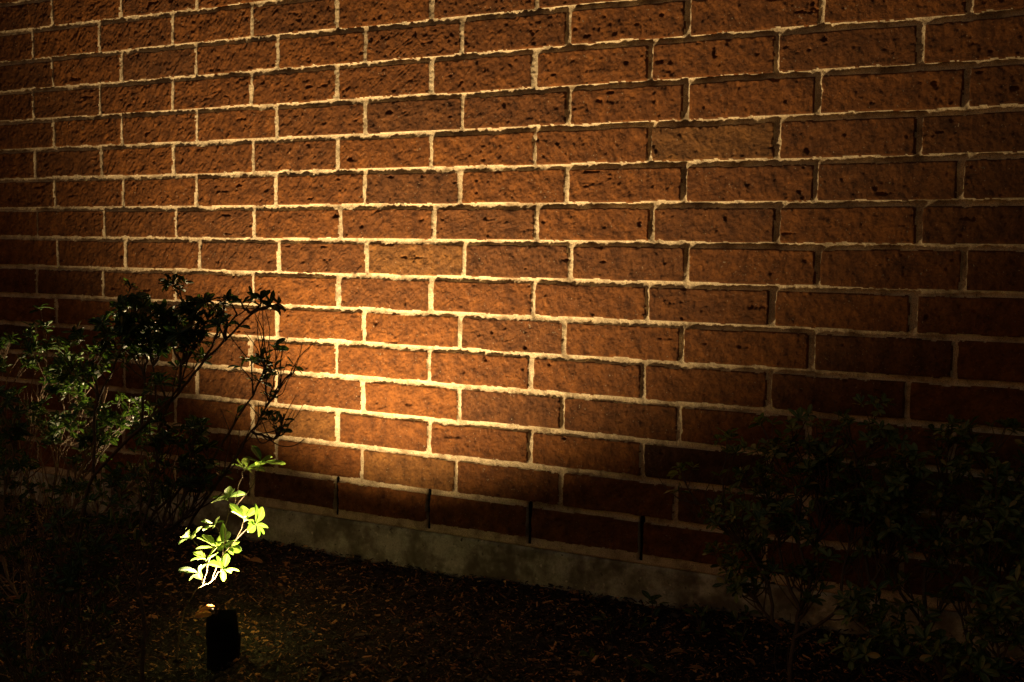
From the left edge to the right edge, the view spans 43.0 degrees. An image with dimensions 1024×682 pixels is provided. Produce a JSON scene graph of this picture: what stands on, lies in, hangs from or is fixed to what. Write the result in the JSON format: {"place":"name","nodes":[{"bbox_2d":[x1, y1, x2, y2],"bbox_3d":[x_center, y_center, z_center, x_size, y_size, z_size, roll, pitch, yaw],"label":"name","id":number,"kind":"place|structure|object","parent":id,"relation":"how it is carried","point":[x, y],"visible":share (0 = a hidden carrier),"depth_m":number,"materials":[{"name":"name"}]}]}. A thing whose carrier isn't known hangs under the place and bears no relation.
{"place":"outdoors","nodes":[
{"label":"outdoors","id":0,"kind":"place"},
{"bbox_2d":[0,491,1023,681],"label":"ground","id":1,"kind":"structure","parent":0,"point":[382,672],"depth_m":2.24,"materials":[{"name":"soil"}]},
{"bbox_2d":[0,478,159,681],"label":"azalea shrub","id":2,"kind":"object","parent":1,"relation":"on","point":[66,576],"visible":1,"depth_m":1.75,"materials":[{"name":"green plant"}]},
{"bbox_2d":[0,304,172,681],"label":"azalea shrub","id":3,"kind":"object","parent":1,"relation":"on","point":[52,431],"visible":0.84,"depth_m":1.97,"materials":[{"name":"green plant"}]},
{"bbox_2d":[56,272,285,681],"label":"azalea shrub","id":4,"kind":"object","parent":1,"relation":"on","point":[161,336],"visible":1,"depth_m":1.79,"materials":[{"name":"green plant"}]},
{"bbox_2d":[114,303,316,681],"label":"azalea shrub","id":5,"kind":"object","parent":1,"relation":"on","point":[187,482],"visible":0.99,"depth_m":1.81,"materials":[{"name":"green plant"}]},
{"bbox_2d":[206,608,240,674],"bbox_3d":[-0.489,0.599,2.197,0.060,0.308,0.062,3,5,31],"label":"garden spotlight","id":6,"kind":"object","parent":1,"relation":"on","point":[223,638],"visible":0.88,"depth_m":2.17,"materials":[{"name":"black paint"}]},
{"bbox_2d":[190,608,211,617],"bbox_3d":[-0.523,0.459,2.176,0.053,0.016,0.013,-21,-47,35],"label":"fallen leaf","id":7,"kind":"object","parent":6,"relation":"on","point":[206,613],"visible":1,"depth_m":2.17,"materials":[{"name":"brown plant"}]},
{"bbox_2d":[189,604,214,617],"bbox_3d":[-0.518,0.451,2.171,0.065,0.008,0.011,-28,23,30],"label":"fallen leaf","id":8,"kind":"object","parent":6,"relation":"on","point":[208,606],"visible":1,"depth_m":2.17,"materials":[{"name":"brown plant"}]},
{"bbox_2d":[176,445,285,658],"bbox_3d":[-0.483,0.365,2.201,0.204,0.383,0.085,3,5,31],"label":"azalea shrub","id":9,"kind":"object","parent":1,"relation":"on","point":[245,514],"visible":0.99,"depth_m":2.20,"materials":[{"name":"green plant"}]},
{"bbox_2d":[244,557,262,562],"bbox_3d":[-0.517,0.438,2.595,0.041,0.010,0.012,1,4,4],"label":"fallen leaf","id":10,"kind":"object","parent":1,"relation":"on","point":[256,559],"visible":1,"depth_m":2.60,"materials":[{"name":"brown plant"}]},
{"bbox_2d":[0,0,1023,662],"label":"brick wall","id":11,"kind":"structure","parent":1,"relation":"on","point":[554,284],"depth_m":2.34,"materials":[{"name":"brick"}]},
{"bbox_2d":[578,647,594,664],"bbox_3d":[0.119,0.501,2.054,0.026,0.029,0.050,1,4,7],"label":"azalea sprout","id":12,"kind":"object","parent":1,"relation":"on","point":[585,653],"visible":1,"depth_m":2.05,"materials":[{"name":"green plant"}]},
{"bbox_2d":[625,656,654,674],"bbox_3d":[0.197,0.502,1.990,0.040,0.032,0.047,-3,6,-44],"label":"azalea sprout","id":13,"kind":"object","parent":1,"relation":"on","point":[648,666],"visible":1,"depth_m":1.99,"materials":[{"name":"green plant"}]},
{"bbox_2d":[642,590,667,622],"bbox_3d":[0.237,0.449,2.196,0.042,0.055,0.042,-2,5,-31],"label":"azalea sprout","id":14,"kind":"object","parent":1,"relation":"on","point":[652,600],"visible":0.97,"depth_m":2.19,"materials":[{"name":"green plant"}]},
{"bbox_2d":[665,648,687,654],"bbox_3d":[0.260,0.491,2.045,0.046,0.012,0.014,-1,5,-29],"label":"fallen leaf","id":15,"kind":"object","parent":1,"relation":"on","point":[675,650],"visible":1,"depth_m":2.05,"materials":[{"name":"brown plant"}]},
{"bbox_2d":[742,657,754,665],"bbox_3d":[0.361,0.488,1.988,0.011,0.007,0.034,-1,4,-27],"label":"fallen leaf","id":16,"kind":"object","parent":1,"relation":"on","point":[752,661],"visible":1,"depth_m":1.99,"materials":[{"name":"brown plant"}]},
{"bbox_2d":[656,393,948,681],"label":"azalea shrub","id":17,"kind":"object","parent":1,"relation":"on","point":[850,513],"visible":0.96,"depth_m":1.83,"materials":[{"name":"green plant"}]},
{"bbox_2d":[817,564,1023,681],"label":"azalea shrub","id":18,"kind":"object","parent":1,"relation":"on","point":[994,608],"visible":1,"depth_m":1.59,"materials":[{"name":"green plant"}]},
{"bbox_2d":[832,414,1023,681],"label":"azalea shrub","id":19,"kind":"object","parent":1,"relation":"on","point":[1007,510],"visible":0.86,"depth_m":1.76,"materials":[{"name":"green plant"}]}
]}

